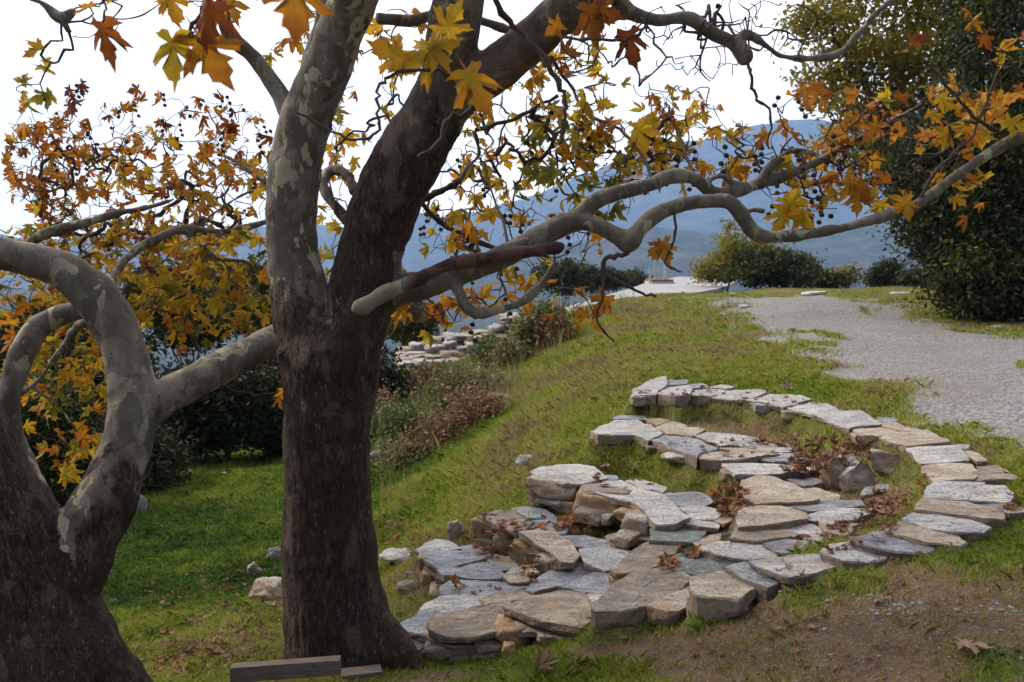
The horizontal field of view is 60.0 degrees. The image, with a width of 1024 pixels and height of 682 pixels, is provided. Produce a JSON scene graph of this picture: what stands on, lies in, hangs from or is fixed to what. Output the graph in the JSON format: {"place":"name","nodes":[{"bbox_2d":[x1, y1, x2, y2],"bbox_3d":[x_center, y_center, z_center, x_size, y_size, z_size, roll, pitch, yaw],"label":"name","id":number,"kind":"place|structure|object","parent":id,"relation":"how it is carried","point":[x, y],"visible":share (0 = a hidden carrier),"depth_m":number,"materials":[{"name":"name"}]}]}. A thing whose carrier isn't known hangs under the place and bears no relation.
{"place":"outdoors","nodes":[
{"label":"outdoors","id":0,"kind":"place"},
{"bbox_2d":[0,112,916,289],"bbox_3d":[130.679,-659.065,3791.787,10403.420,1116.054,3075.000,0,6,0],"label":"mountain","id":1,"kind":"structure","parent":0,"point":[706,220],"depth_m":3679.09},
{"bbox_2d":[0,222,927,377],"bbox_3d":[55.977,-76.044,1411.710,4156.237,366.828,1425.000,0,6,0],"label":"hills","id":2,"kind":"structure","parent":0,"point":[850,246],"depth_m":1549.46,"materials":[{"name":"blue"}]},
{"bbox_2d":[377,290,634,510],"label":"dry grass","id":3,"kind":"structure","parent":0,"point":[511,371],"depth_m":14.69,"materials":[{"name":"brown plant"}]},
{"bbox_2d":[0,0,1023,238],"label":"sky","id":4,"kind":"structure","parent":0,"point":[21,21],"materials":[{"name":"white"}]},
{"bbox_2d":[101,286,1023,681],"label":"ground","id":5,"kind":"structure","parent":0,"point":[889,356],"depth_m":5.70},
{"bbox_2d":[0,349,156,504],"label":"bush","id":6,"kind":"object","parent":5,"relation":"on","point":[46,463],"visible":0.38,"depth_m":10.80,"materials":[{"name":"green plant"}]},
{"bbox_2d":[0,297,173,425],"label":"bush","id":7,"kind":"object","parent":5,"relation":"on","point":[149,339],"visible":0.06,"depth_m":16.61,"materials":[{"name":"orange plant"}]},
{"bbox_2d":[67,408,211,496],"bbox_3d":[-5.348,1.632,12.268,2.510,1.468,2.310,0,6,0],"label":"bush","id":8,"kind":"object","parent":5,"relation":"on","point":[161,468],"visible":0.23,"depth_m":12.05,"materials":[{"name":"green plant"}]},
{"bbox_2d":[137,495,147,512],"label":"rock","id":9,"kind":"object","parent":5,"relation":"on","point":[142,504],"visible":0.37,"depth_m":10.50,"materials":[{"name":"grey stone"}]},
{"bbox_2d":[106,258,240,364],"bbox_3d":[-7.454,0.071,20.149,3.249,4.241,2.778,2,6,19],"label":"bush","id":10,"kind":"object","parent":5,"relation":"on","point":[157,321],"visible":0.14,"depth_m":19.58,"materials":[{"name":"orange plant"}]},
{"bbox_2d":[154,340,283,465],"bbox_3d":[-4.527,1.045,14.164,3.368,2.074,2.335,0,6,0],"label":"bush","id":11,"kind":"object","parent":5,"relation":"on","point":[222,418],"visible":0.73,"depth_m":13.69,"materials":[{"name":"green plant"}]},
{"bbox_2d":[0,0,445,681],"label":"plane tree","id":12,"kind":"object","parent":5,"relation":"on","point":[56,616],"visible":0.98,"depth_m":3.59,"materials":[{"name":"brown plant"}]},
{"bbox_2d":[196,256,271,363],"bbox_3d":[-5.492,0.115,19.095,2.471,3.960,2.391,0,6,0],"label":"bush","id":13,"kind":"object","parent":5,"relation":"on","point":[263,288],"visible":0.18,"depth_m":18.50,"materials":[{"name":"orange plant"}]},
{"bbox_2d":[247,562,262,575],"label":"rock","id":14,"kind":"object","parent":5,"relation":"on","point":[253,567],"visible":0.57,"depth_m":6.88,"materials":[{"name":"stone"}]},
{"bbox_2d":[237,357,283,462],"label":"bush","id":15,"kind":"object","parent":5,"relation":"on","point":[271,452],"visible":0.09,"depth_m":13.88,"materials":[{"name":"green plant"}]},
{"bbox_2d":[248,576,281,601],"bbox_3d":[-1.623,1.685,5.890,0.277,0.213,0.170,3,6,28],"label":"rock","id":16,"kind":"object","parent":5,"relation":"on","point":[265,588],"visible":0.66,"depth_m":5.84,"materials":[{"name":"beige stone"}]},
{"bbox_2d":[266,546,281,559],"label":"rock","id":17,"kind":"object","parent":5,"relation":"on","point":[274,552],"visible":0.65,"depth_m":7.31,"materials":[{"name":"grey stone"}]},
{"bbox_2d":[230,655,340,681],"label":"plank","id":18,"kind":"object","parent":5,"relation":"on","point":[267,670],"visible":1,"depth_m":3.54,"materials":[{"name":"grey wood"}]},
{"bbox_2d":[341,664,381,678],"bbox_3d":[-0.618,1.359,3.647,0.162,0.014,0.070,-1,6,-14],"label":"plank","id":19,"kind":"object","parent":5,"relation":"on","point":[360,671],"visible":1,"depth_m":3.63,"materials":[{"name":"grey wood"}]},
{"bbox_2d":[370,449,382,462],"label":"rock","id":20,"kind":"object","parent":5,"relation":"on","point":[372,457],"visible":0.32,"depth_m":11.68,"materials":[{"name":"stone"}]},
{"bbox_2d":[379,548,411,562],"bbox_3d":[-0.758,1.466,6.052,0.300,0.081,0.232,0,6,0],"label":"rock","id":21,"kind":"object","parent":5,"relation":"on","point":[394,555],"visible":0.6,"depth_m":6.00,"materials":[{"name":"stone"}]},
{"bbox_2d":[370,378,423,436],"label":"scrub plant","id":22,"kind":"object","parent":5,"relation":"on","point":[384,399],"visible":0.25,"depth_m":14.74,"materials":[{"name":"green plant"}]},
{"bbox_2d":[375,343,425,412],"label":"bush","id":23,"kind":"object","parent":5,"relation":"on","point":[388,375],"visible":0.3,"depth_m":17.01,"materials":[{"name":"green plant"}]},
{"bbox_2d":[370,389,442,460],"bbox_3d":[-1.473,1.088,11.880,1.226,0.884,1.261,-3,6,-29],"label":"scrub plant","id":24,"kind":"object","parent":5,"relation":"on","point":[398,418],"visible":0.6,"depth_m":11.74,"materials":[{"name":"green plant"}]},
{"bbox_2d":[395,580,420,595],"bbox_3d":[-0.602,1.475,5.280,0.165,0.086,0.112,2,6,20],"label":"rock","id":25,"kind":"object","parent":5,"relation":"on","point":[406,586],"visible":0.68,"depth_m":5.25,"materials":[{"name":"grey stone"}]},
{"bbox_2d":[370,421,446,476],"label":"scrub plant","id":26,"kind":"object","parent":5,"relation":"on","point":[405,449],"visible":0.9,"depth_m":10.95,"materials":[{"name":"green plant"}]},
{"bbox_2d":[405,571,413,576],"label":"rock","id":27,"kind":"object","parent":5,"relation":"on","point":[407,573],"visible":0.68,"depth_m":5.73,"materials":[{"name":"grey stone"}]},
{"bbox_2d":[385,302,452,371],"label":"shrub","id":28,"kind":"object","parent":5,"relation":"on","point":[407,332],"visible":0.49,"depth_m":29.58,"materials":[{"name":"green plant"}]},
{"bbox_2d":[397,356,461,398],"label":"scrub plant","id":29,"kind":"object","parent":5,"relation":"on","point":[421,369],"visible":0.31,"depth_m":17.58,"materials":[{"name":"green plant"}]},
{"bbox_2d":[395,398,481,457],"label":"scrub plant","id":30,"kind":"object","parent":5,"relation":"on","point":[441,427],"visible":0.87,"depth_m":11.19,"materials":[{"name":"brown plant"}]},
{"bbox_2d":[446,519,464,541],"bbox_3d":[-0.379,1.292,5.973,0.131,0.187,0.092,0,6,0],"label":"rock","id":31,"kind":"object","parent":5,"relation":"on","point":[455,528],"visible":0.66,"depth_m":5.94,"materials":[{"name":"grey stone"}]},
{"bbox_2d":[395,308,534,366],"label":"rubble wall","id":32,"kind":"structure","parent":5,"relation":"on","point":[416,353],"depth_m":23.51,"materials":[{"name":"beige stone"}]},
{"bbox_2d":[410,359,521,414],"bbox_3d":[-0.733,0.706,13.427,1.782,0.984,1.768,0,6,0],"label":"scrub plant","id":33,"kind":"object","parent":5,"relation":"on","point":[446,381],"visible":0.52,"depth_m":13.20,"materials":[{"name":"green plant"}]},
{"bbox_2d":[430,375,517,431],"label":"scrub plant","id":34,"kind":"object","parent":5,"relation":"on","point":[471,405],"visible":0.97,"depth_m":11.40,"materials":[{"name":"brown plant"}]},
{"bbox_2d":[461,330,511,368],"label":"scrub plant","id":35,"kind":"object","parent":5,"relation":"on","point":[485,344],"visible":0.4,"depth_m":16.96,"materials":[{"name":"green plant"}]},
{"bbox_2d":[400,539,610,662],"bbox_3d":[0.014,1.360,4.770,1.240,0.440,1.847,0,6,0],"label":"stone tier","id":36,"kind":"object","parent":5,"relation":"on","point":[485,617],"visible":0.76,"depth_m":4.23,"materials":[{"name":"grey stone"}]},
{"bbox_2d":[449,572,460,591],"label":"fallen leaf","id":37,"kind":"object","parent":36,"relation":"on","point":[456,582],"visible":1,"depth_m":4.71,"materials":[{"name":"brown plant"}]},
{"bbox_2d":[476,335,540,370],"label":"scrub plant","id":38,"kind":"object","parent":5,"relation":"on","point":[516,348],"visible":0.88,"depth_m":16.31,"materials":[{"name":"green plant"}]},
{"bbox_2d":[515,455,534,467],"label":"rock","id":39,"kind":"object","parent":5,"relation":"on","point":[522,458],"visible":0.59,"depth_m":7.34,"materials":[{"name":"grey stone"}]},
{"bbox_2d":[50,285,1023,681],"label":"grass","id":40,"kind":"structure","parent":5,"relation":"on","point":[574,381],"depth_m":7.84,"materials":[{"name":"green plant"}]},
{"bbox_2d":[504,291,577,353],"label":"scrub plant","id":41,"kind":"object","parent":5,"relation":"on","point":[518,327],"visible":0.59,"depth_m":16.64,"materials":[{"name":"green plant"}]},
{"bbox_2d":[515,304,576,350],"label":"scrub plant","id":42,"kind":"object","parent":5,"relation":"on","point":[547,332],"visible":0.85,"depth_m":16.44,"materials":[{"name":"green plant"}]},
{"bbox_2d":[536,644,558,668],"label":"fallen leaf","id":43,"kind":"object","parent":5,"relation":"on","point":[542,659],"visible":0.99,"depth_m":3.41,"materials":[{"name":"brown plant"}]},
{"bbox_2d":[470,506,634,575],"bbox_3d":[0.271,1.259,5.388,0.722,0.233,1.346,-5,7,-41],"label":"stone tier","id":44,"kind":"object","parent":5,"relation":"on","point":[561,550],"visible":0.74,"depth_m":5.29,"materials":[{"name":"grey stone"}]},
{"bbox_2d":[91,0,1023,681],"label":"plane tree","id":45,"kind":"object","parent":5,"relation":"on","point":[331,334],"visible":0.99,"depth_m":3.63,"materials":[{"name":"brown plant"}]},
{"bbox_2d":[525,254,592,304],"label":"shrub","id":46,"kind":"object","parent":5,"relation":"on","point":[571,277],"visible":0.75,"depth_m":49.34,"materials":[{"name":"green plant"}]},
{"bbox_2d":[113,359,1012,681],"bbox_3d":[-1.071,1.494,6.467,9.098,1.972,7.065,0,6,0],"label":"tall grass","id":47,"kind":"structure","parent":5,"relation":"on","point":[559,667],"depth_m":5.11,"materials":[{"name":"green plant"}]},
{"bbox_2d":[116,322,1019,680],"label":"leaf litter","id":48,"kind":"object","parent":5,"relation":"on","point":[798,452],"visible":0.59,"depth_m":5.03,"materials":[{"name":"brown plant"}]},
{"bbox_2d":[144,575,1023,681],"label":"pebbles","id":49,"kind":"object","parent":5,"relation":"on","point":[864,670],"visible":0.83,"depth_m":3.21,"materials":[{"name":"stone"}]},
{"bbox_2d":[147,576,1023,681],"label":"slate chips","id":50,"kind":"object","parent":5,"relation":"on","point":[890,613],"visible":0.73,"depth_m":3.26,"materials":[{"name":"grey stone"}]},
{"bbox_2d":[595,463,609,470],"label":"fallen leaf","id":51,"kind":"object","parent":5,"relation":"on","point":[602,465],"visible":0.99,"depth_m":6.53,"materials":[{"name":"brown plant"}]},
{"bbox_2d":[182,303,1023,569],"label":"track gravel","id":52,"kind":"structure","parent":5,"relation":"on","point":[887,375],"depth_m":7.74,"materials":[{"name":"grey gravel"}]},
{"bbox_2d":[577,259,639,294],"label":"shrub","id":53,"kind":"object","parent":5,"relation":"on","point":[595,282],"visible":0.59,"depth_m":51.40,"materials":[{"name":"green plant"}]},
{"bbox_2d":[525,464,732,583],"bbox_3d":[0.769,1.079,5.463,1.031,0.234,2.000,-1,6,-14],"label":"stone tier","id":54,"kind":"object","parent":5,"relation":"on","point":[655,520],"visible":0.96,"depth_m":5.48,"materials":[{"name":"grey stone"}]},
{"bbox_2d":[618,265,653,289],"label":"shrub","id":55,"kind":"object","parent":5,"relation":"on","point":[641,276],"visible":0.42,"depth_m":53.32,"materials":[{"name":"green plant"}]},
{"bbox_2d":[561,277,736,314],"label":"terrace","id":56,"kind":"structure","parent":5,"relation":"on","point":[680,284],"depth_m":33.85,"materials":[{"name":"white concrete"}]},
{"bbox_2d":[590,415,877,576],"bbox_3d":[1.342,0.921,5.829,1.498,0.308,3.513,0,6,0],"label":"stone tier","id":57,"kind":"object","parent":5,"relation":"on","point":[775,515],"visible":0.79,"depth_m":5.21,"materials":[{"name":"grey stone"}]},
{"bbox_2d":[791,463,808,469],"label":"fallen leaf","id":58,"kind":"object","parent":57,"relation":"on","point":[800,465],"visible":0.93,"depth_m":5.62,"materials":[{"name":"brown plant"}]},
{"bbox_2d":[683,218,784,290],"bbox_3d":[9.047,-3.471,35.937,4.211,3.256,2.628,0,6,0],"label":"shrub","id":59,"kind":"object","parent":5,"relation":"on","point":[707,267],"visible":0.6,"depth_m":35.59,"materials":[{"name":"green plant"}]},
{"bbox_2d":[739,304,751,307],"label":"rock","id":60,"kind":"object","parent":5,"relation":"on","point":[744,306],"visible":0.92,"depth_m":18.81,"materials":[{"name":"grey stone"}]},
{"bbox_2d":[716,242,837,289],"bbox_3d":[10.319,-2.943,34.946,4.801,2.040,2.879,0,6,0],"label":"shrub","id":61,"kind":"object","parent":5,"relation":"on","point":[763,269],"visible":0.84,"depth_m":34.39,"materials":[{"name":"green plant"}]},
{"bbox_2d":[779,379,792,388],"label":"fallen leaf","id":62,"kind":"object","parent":5,"relation":"on","point":[787,385],"visible":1,"depth_m":8.21,"materials":[{"name":"brown plant"}]},
{"bbox_2d":[591,376,1023,631],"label":"stone tier","id":63,"kind":"object","parent":5,"relation":"on","point":[957,503],"visible":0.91,"depth_m":3.98,"materials":[{"name":"grey stone"}]},
{"bbox_2d":[801,291,825,295],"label":"rock","id":64,"kind":"object","parent":5,"relation":"on","point":[809,293],"visible":0.83,"depth_m":27.19,"materials":[{"name":"grey stone"}]},
{"bbox_2d":[786,261,855,288],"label":"shrub","id":65,"kind":"object","parent":5,"relation":"on","point":[816,278],"visible":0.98,"depth_m":33.59,"materials":[{"name":"green plant"}]},
{"bbox_2d":[819,455,849,489],"bbox_3d":[1.976,0.840,5.449,0.168,0.271,0.144,3,6,29],"label":"boulder","id":66,"kind":"object","parent":5,"relation":"on","point":[837,468],"visible":0.59,"depth_m":5.42,"materials":[{"name":"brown stone"}]},
{"bbox_2d":[838,454,861,466],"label":"boulder","id":67,"kind":"object","parent":5,"relation":"on","point":[854,462],"visible":0.2,"depth_m":5.88,"materials":[{"name":"grey stone"}]},
{"bbox_2d":[833,260,868,288],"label":"shrub","id":68,"kind":"object","parent":5,"relation":"on","point":[852,273],"visible":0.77,"depth_m":33.77,"materials":[{"name":"green plant"}]},
{"bbox_2d":[838,462,874,493],"bbox_3d":[2.090,0.860,5.401,0.229,0.291,0.371,0,6,0],"label":"boulder","id":69,"kind":"object","parent":5,"relation":"on","point":[859,477],"visible":0.7,"depth_m":5.30,"materials":[{"name":"stone"}]},
{"bbox_2d":[859,484,890,498],"bbox_3d":[2.154,0.936,5.256,0.268,0.168,0.150,-1,6,-9],"label":"boulder","id":70,"kind":"object","parent":5,"relation":"on","point":[866,492],"visible":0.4,"depth_m":5.20,"materials":[{"name":"stone"}]},
{"bbox_2d":[855,257,906,287],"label":"shrub","id":71,"kind":"object","parent":5,"relation":"on","point":[879,276],"visible":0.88,"depth_m":32.67,"materials":[{"name":"green plant"}]},
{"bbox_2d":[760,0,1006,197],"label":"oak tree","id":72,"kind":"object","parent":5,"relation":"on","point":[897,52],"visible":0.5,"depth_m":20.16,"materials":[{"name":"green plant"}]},
{"bbox_2d":[868,448,902,476],"bbox_3d":[2.378,0.760,5.524,0.231,0.189,0.351,4,7,37],"label":"boulder","id":73,"kind":"object","parent":5,"relation":"on","point":[883,463],"visible":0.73,"depth_m":5.46,"materials":[{"name":"beige stone"}]},
{"bbox_2d":[890,267,934,287],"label":"shrub","id":74,"kind":"object","parent":5,"relation":"on","point":[903,282],"visible":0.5,"depth_m":31.72,"materials":[{"name":"green plant"}]},
{"bbox_2d":[916,476,923,486],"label":"fallen leaf","id":75,"kind":"object","parent":5,"relation":"on","point":[919,480],"visible":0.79,"depth_m":4.79,"materials":[{"name":"brown plant"}]},
{"bbox_2d":[857,0,1023,325],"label":"evergreen tree","id":76,"kind":"object","parent":5,"relation":"on","point":[975,269],"visible":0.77,"depth_m":15.28,"materials":[{"name":"green plant"}]},
{"bbox_2d":[953,637,993,654],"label":"fallen leaf","id":77,"kind":"object","parent":5,"relation":"on","point":[972,644],"visible":1,"depth_m":2.98,"materials":[{"name":"beige plant"}]},
{"bbox_2d":[644,262,673,283],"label":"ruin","id":78,"kind":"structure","parent":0,"point":[660,281],"depth_m":39.65,"materials":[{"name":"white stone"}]},
{"bbox_2d":[890,292,909,294],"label":"rock","id":79,"kind":"object","parent":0,"point":[898,293],"visible":0.73,"depth_m":24.50,"materials":[{"name":"grey stone"}]}
]}

